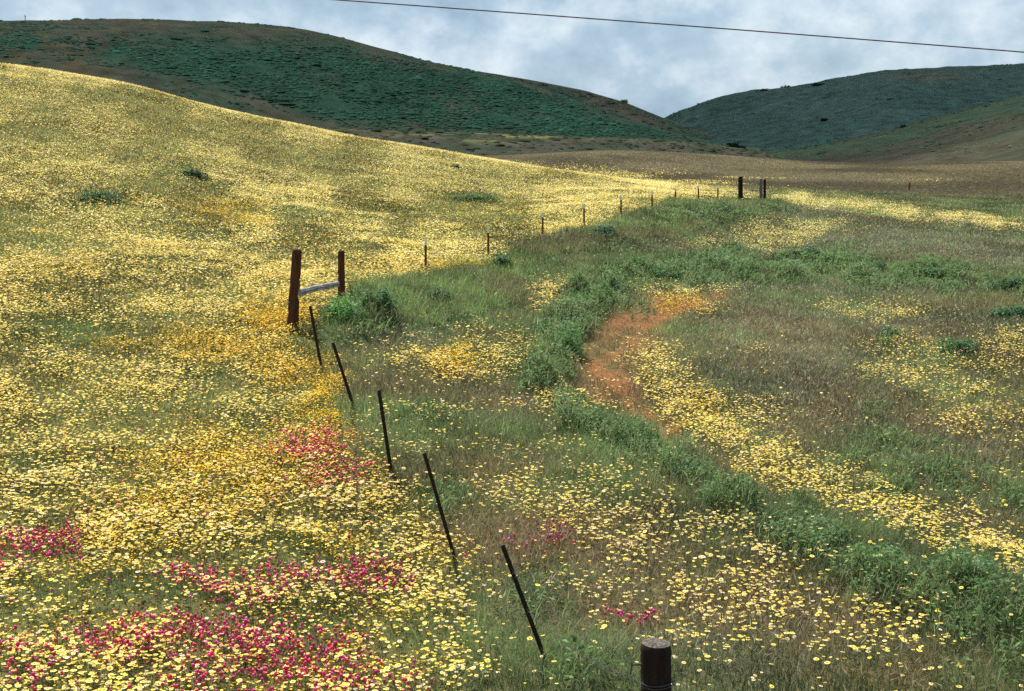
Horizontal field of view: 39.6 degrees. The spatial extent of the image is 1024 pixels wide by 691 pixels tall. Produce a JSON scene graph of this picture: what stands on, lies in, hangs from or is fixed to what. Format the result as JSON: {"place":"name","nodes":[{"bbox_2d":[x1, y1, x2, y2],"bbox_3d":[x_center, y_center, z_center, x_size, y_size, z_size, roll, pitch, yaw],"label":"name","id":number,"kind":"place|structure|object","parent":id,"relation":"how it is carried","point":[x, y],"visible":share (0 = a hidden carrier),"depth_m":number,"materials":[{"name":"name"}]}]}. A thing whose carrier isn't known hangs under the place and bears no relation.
{"place":"outdoors","nodes":[
{"label":"outdoors","id":0,"kind":"place"},
{"bbox_2d":[0,19,760,151],"bbox_3d":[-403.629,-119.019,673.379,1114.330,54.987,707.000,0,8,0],"label":"hill","id":1,"kind":"structure","parent":0,"point":[165,30],"depth_m":477.08,"materials":[{"name":"green plant"}]},
{"bbox_2d":[0,18,796,158],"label":"hillside scrub","id":2,"kind":"object","parent":1,"relation":"on","point":[543,105],"visible":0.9,"depth_m":481.40,"materials":[{"name":"green plant"}]},
{"bbox_2d":[0,63,1023,690],"bbox_3d":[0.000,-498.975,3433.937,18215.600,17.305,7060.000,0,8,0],"label":"ground","id":3,"kind":"structure","parent":0,"point":[144,599],"depth_m":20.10,"materials":[{"name":"yellow plant"}]},
{"bbox_2d":[75,189,125,204],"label":"weed clump","id":4,"kind":"object","parent":3,"relation":"on","point":[91,196],"visible":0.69,"depth_m":50.51,"materials":[{"name":"green plant"}]},
{"bbox_2d":[178,165,210,178],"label":"weed clump","id":5,"kind":"object","parent":3,"relation":"on","point":[193,173],"visible":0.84,"depth_m":65.90,"materials":[{"name":"green plant"}]},
{"bbox_2d":[286,249,301,334],"bbox_3d":[-4.162,-0.886,27.155,0.231,1.939,0.230,5,8,-1],"label":"wooden post","id":6,"kind":"object","parent":3,"relation":"on","point":[293,304],"visible":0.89,"depth_m":27.06,"materials":[{"name":"red wood"}]},
{"bbox_2d":[298,281,339,295],"bbox_3d":[-3.832,-1.159,28.354,0.107,0.144,2.589,3,7,10],"label":"brace rail","id":7,"kind":"object","parent":6,"relation":"attached to","point":[311,289],"visible":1,"depth_m":28.08,"materials":[{"name":"grey wood"}]},
{"bbox_2d":[309,306,322,369],"bbox_3d":[-3.389,-0.010,24.724,0.049,1.406,0.063,-13,15,-18],"label":"steel post","id":8,"kind":"object","parent":3,"relation":"on","point":[315,334],"visible":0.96,"depth_m":24.66,"materials":[{"name":"black metal"}]},
{"bbox_2d":[0,410,659,690],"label":"flowers","id":9,"kind":"object","parent":3,"relation":"on","point":[364,571],"visible":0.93,"depth_m":14.48,"materials":[{"name":"pink plant"}]},
{"bbox_2d":[338,250,344,301],"bbox_3d":[-3.553,-1.291,29.623,0.161,1.391,0.159,1,8,0],"label":"wooden post","id":10,"kind":"object","parent":3,"relation":"on","point":[341,269],"visible":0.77,"depth_m":29.54,"materials":[{"name":"red wood"}]},
{"bbox_2d":[331,342,355,409],"bbox_3d":[-2.601,0.596,22.286,0.049,1.384,0.063,-21,15,-16],"label":"steel post","id":11,"kind":"object","parent":3,"relation":"on","point":[342,371],"visible":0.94,"depth_m":22.23,"materials":[{"name":"black metal"}]},
{"bbox_2d":[322,292,367,326],"bbox_3d":[-3.242,-0.706,27.482,0.892,0.688,0.965,-6,10,-34],"label":"weed clump","id":12,"kind":"object","parent":3,"relation":"on","point":[348,310],"visible":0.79,"depth_m":27.37,"materials":[{"name":"green plant"}]},
{"bbox_2d":[0,63,739,690],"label":"goldfield carpet","id":13,"kind":"object","parent":3,"relation":"on","point":[324,391],"visible":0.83,"depth_m":24.83,"materials":[{"name":"yellow plant"}]},
{"bbox_2d":[359,287,397,313],"bbox_3d":[-2.649,-0.905,28.400,0.809,0.541,0.832,0,8,0],"label":"weed clump","id":14,"kind":"object","parent":3,"relation":"on","point":[385,294],"visible":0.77,"depth_m":28.23,"materials":[{"name":"green plant"}]},
{"bbox_2d":[377,389,392,472],"bbox_3d":[-1.712,1.284,19.354,0.051,1.425,0.064,-12,15,-18],"label":"steel post","id":15,"kind":"object","parent":3,"relation":"on","point":[384,427],"visible":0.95,"depth_m":19.30,"materials":[{"name":"black metal"}]},
{"bbox_2d":[424,239,426,271],"bbox_3d":[-2.371,-2.347,39.090,0.066,1.183,0.084,1,8,0],"label":"tipped post","id":16,"kind":"object","parent":3,"relation":"on","point":[425,251],"visible":0.92,"depth_m":39.03,"materials":[{"name":"red metal"}]},
{"bbox_2d":[423,452,455,558],"bbox_3d":[-0.805,1.968,16.418,0.043,1.580,0.055,-19,14,-17],"label":"steel post","id":17,"kind":"object","parent":3,"relation":"on","point":[438,500],"visible":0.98,"depth_m":16.36,"materials":[{"name":"black metal"}]},
{"bbox_2d":[428,284,451,303],"bbox_3d":[-1.656,-1.144,32.261,0.667,0.497,0.713,0,8,0],"label":"weed clump","id":18,"kind":"object","parent":3,"relation":"on","point":[440,291],"visible":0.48,"depth_m":32.14,"materials":[{"name":"green plant"}]},
{"bbox_2d":[453,192,500,202],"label":"weed clump","id":19,"kind":"object","parent":3,"relation":"on","point":[464,197],"visible":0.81,"depth_m":75.91,"materials":[{"name":"green plant"}]},
{"bbox_2d":[487,227,488,253],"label":"tipped post","id":20,"kind":"object","parent":3,"relation":"on","point":[488,240],"visible":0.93,"depth_m":45.98,"materials":[{"name":"red metal"}]},
{"bbox_2d":[481,251,514,270],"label":"weed clump","id":21,"kind":"object","parent":3,"relation":"on","point":[498,260],"visible":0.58,"depth_m":41.94,"materials":[{"name":"green plant"}]},
{"bbox_2d":[0,63,1023,690],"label":"daisy carpet","id":22,"kind":"object","parent":3,"relation":"on","point":[638,187],"visible":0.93,"depth_m":23.97,"materials":[{"name":"yellow plant"}]},
{"bbox_2d":[501,544,545,658],"bbox_3d":[0.149,2.539,13.471,0.043,1.475,0.055,-24,14,-16],"label":"steel post","id":23,"kind":"object","parent":3,"relation":"on","point":[522,598],"visible":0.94,"depth_m":13.41,"materials":[{"name":"black metal"}]},
{"bbox_2d":[542,212,543,235],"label":"tipped post","id":24,"kind":"object","parent":3,"relation":"on","point":[542,222],"visible":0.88,"depth_m":52.89,"materials":[{"name":"red metal"}]},
{"bbox_2d":[552,320,585,360],"bbox_3d":[1.194,-0.107,30.108,0.766,0.838,0.993,0,8,0],"label":"weed clump","id":25,"kind":"object","parent":3,"relation":"on","point":[568,338],"visible":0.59,"depth_m":29.99,"materials":[{"name":"green plant"}]},
{"bbox_2d":[583,204,584,225],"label":"tipped post","id":26,"kind":"object","parent":3,"relation":"on","point":[583,214],"visible":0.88,"depth_m":57.83,"materials":[{"name":"red metal"}]},
{"bbox_2d":[592,222,617,236],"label":"weed clump","id":27,"kind":"object","parent":3,"relation":"on","point":[606,228],"visible":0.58,"depth_m":55.59,"materials":[{"name":"green plant"}]},
{"bbox_2d":[620,196,621,214],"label":"tipped post","id":28,"kind":"object","parent":3,"relation":"on","point":[621,205],"visible":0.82,"depth_m":63.75,"materials":[{"name":"red metal"}]},
{"bbox_2d":[651,191,652,206],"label":"tipped post","id":29,"kind":"object","parent":3,"relation":"on","point":[651,198],"visible":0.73,"depth_m":70.68,"materials":[{"name":"red metal"}]},
{"bbox_2d":[630,637,675,690],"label":"wooden post","id":30,"kind":"object","parent":3,"relation":"on","point":[655,661],"visible":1,"depth_m":8.91,"materials":[{"name":"brown wood"}]},
{"bbox_2d":[511,568,629,661],"bbox_3d":[0.376,2.053,11.164,0.042,0.726,4.372,-1,8,-10],"label":"barbed wire","id":31,"kind":"object","parent":30,"relation":"attached to","point":[620,657],"visible":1,"depth_m":10.77,"materials":[{"name":"grey metal"}]},
{"bbox_2d":[526,608,638,681],"bbox_3d":[0.472,2.310,11.238,0.042,0.977,4.370,-1,8,-9],"label":"barbed wire","id":32,"kind":"object","parent":30,"relation":"attached to","point":[581,653],"visible":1,"depth_m":10.84,"materials":[{"name":"grey metal"}]},
{"bbox_2d":[652,264,681,280],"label":"weed clump","id":33,"kind":"object","parent":3,"relation":"on","point":[670,276],"visible":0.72,"depth_m":46.97,"materials":[{"name":"green plant"}]},
{"bbox_2d":[318,197,1023,690],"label":"weeds","id":34,"kind":"object","parent":3,"relation":"on","point":[744,267],"visible":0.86,"depth_m":22.21,"materials":[{"name":"green plant"}]},
{"bbox_2d":[738,176,742,198],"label":"wooden post","id":35,"kind":"object","parent":3,"relation":"on","point":[740,187],"visible":0.82,"depth_m":88.40,"materials":[{"name":"brown wood"}]},
{"bbox_2d":[471,150,1023,230],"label":"valley turf","id":36,"kind":"structure","parent":3,"relation":"on","point":[752,171],"depth_m":218.54,"materials":[{"name":"brown plant"}]},
{"bbox_2d":[759,178,762,199],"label":"wooden post","id":37,"kind":"object","parent":3,"relation":"on","point":[761,188],"visible":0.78,"depth_m":89.45,"materials":[{"name":"grey wood"}]},
{"bbox_2d":[763,179,765,198],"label":"wooden post","id":38,"kind":"object","parent":3,"relation":"on","point":[764,188],"visible":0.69,"depth_m":88.95,"materials":[{"name":"brown wood"}]},
{"bbox_2d":[791,245,822,257],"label":"weed clump","id":39,"kind":"object","parent":3,"relation":"on","point":[815,249],"visible":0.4,"depth_m":58.67,"materials":[{"name":"green plant"}]},
{"bbox_2d":[806,523,850,557],"bbox_3d":[3.791,2.393,17.237,0.487,0.455,0.744,7,11,41],"label":"weed clump","id":40,"kind":"object","parent":3,"relation":"on","point":[843,530],"visible":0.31,"depth_m":17.21,"materials":[{"name":"green plant"}]},
{"bbox_2d":[871,259,888,270],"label":"weed clump","id":41,"kind":"object","parent":3,"relation":"on","point":[879,264],"visible":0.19,"depth_m":54.09,"materials":[{"name":"green plant"}]},
{"bbox_2d":[864,541,907,566],"bbox_3d":[4.291,2.475,16.456,0.574,0.414,0.685,0,8,0],"label":"weed clump","id":42,"kind":"object","parent":3,"relation":"on","point":[899,549],"visible":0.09,"depth_m":16.34,"materials":[{"name":"green plant"}]},
{"bbox_2d":[876,326,900,341],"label":"weed clump","id":43,"kind":"object","parent":3,"relation":"on","point":[892,331],"visible":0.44,"depth_m":37.14,"materials":[{"name":"green plant"}]},
{"bbox_2d":[917,265,942,278],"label":"weed clump","id":44,"kind":"object","parent":3,"relation":"on","point":[933,272],"visible":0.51,"depth_m":51.19,"materials":[{"name":"green plant"}]},
{"bbox_2d":[933,336,979,355],"bbox_3d":[11.009,0.036,35.078,1.303,0.550,1.096,0,8,0],"label":"weed clump","id":45,"kind":"object","parent":3,"relation":"on","point":[959,344],"visible":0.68,"depth_m":34.90,"materials":[{"name":"green plant"}]},
{"bbox_2d":[939,548,999,598],"bbox_3d":[4.940,2.430,15.279,0.725,0.454,0.822,0,8,0],"label":"weed clump","id":46,"kind":"object","parent":3,"relation":"on","point":[989,562],"visible":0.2,"depth_m":15.13,"materials":[{"name":"green plant"}]},
{"bbox_2d":[989,275,1020,290],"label":"weed clump","id":47,"kind":"object","parent":3,"relation":"on","point":[1011,282],"visible":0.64,"depth_m":48.08,"materials":[{"name":"green plant"}]},
{"bbox_2d":[989,304,1023,318],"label":"weed clump","id":48,"kind":"object","parent":3,"relation":"on","point":[997,310],"visible":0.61,"depth_m":41.62,"materials":[{"name":"green plant"}]},
{"bbox_2d":[0,0,1023,117],"label":"sky","id":49,"kind":"structure","parent":0,"point":[661,70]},
{"bbox_2d":[318,126,782,157],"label":"terrace","id":50,"kind":"structure","parent":0,"point":[491,148],"depth_m":378.32,"materials":[{"name":"plant"}]},
{"bbox_2d":[727,142,738,147],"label":"shrub","id":51,"kind":"object","parent":50,"relation":"on","point":[733,144],"visible":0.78,"depth_m":424.80,"materials":[{"name":"green plant"}]},
{"bbox_2d":[483,72,719,141],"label":"hill","id":52,"kind":"structure","parent":0,"point":[627,113],"depth_m":698.86,"materials":[{"name":"green plant"}]},
{"bbox_2d":[337,0,1023,52],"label":"overhead cable","id":53,"kind":"object","parent":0,"point":[681,25],"visible":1,"depth_m":14.67,"materials":[{"name":"black metal"}]},
{"bbox_2d":[665,63,1023,150],"bbox_3d":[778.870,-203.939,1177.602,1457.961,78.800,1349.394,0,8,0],"label":"hill","id":54,"kind":"structure","parent":0,"point":[883,86],"depth_m":719.31,"materials":[{"name":"green plant"}]},
{"bbox_2d":[811,82,824,85],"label":"shrub","id":55,"kind":"object","parent":54,"relation":"on","point":[817,84],"visible":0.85,"depth_m":833.08,"materials":[{"name":"green plant"}]},
{"bbox_2d":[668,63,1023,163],"bbox_3d":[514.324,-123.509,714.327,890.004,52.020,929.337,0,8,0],"label":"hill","id":56,"kind":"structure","parent":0,"point":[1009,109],"depth_m":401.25,"materials":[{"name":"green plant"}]}
]}

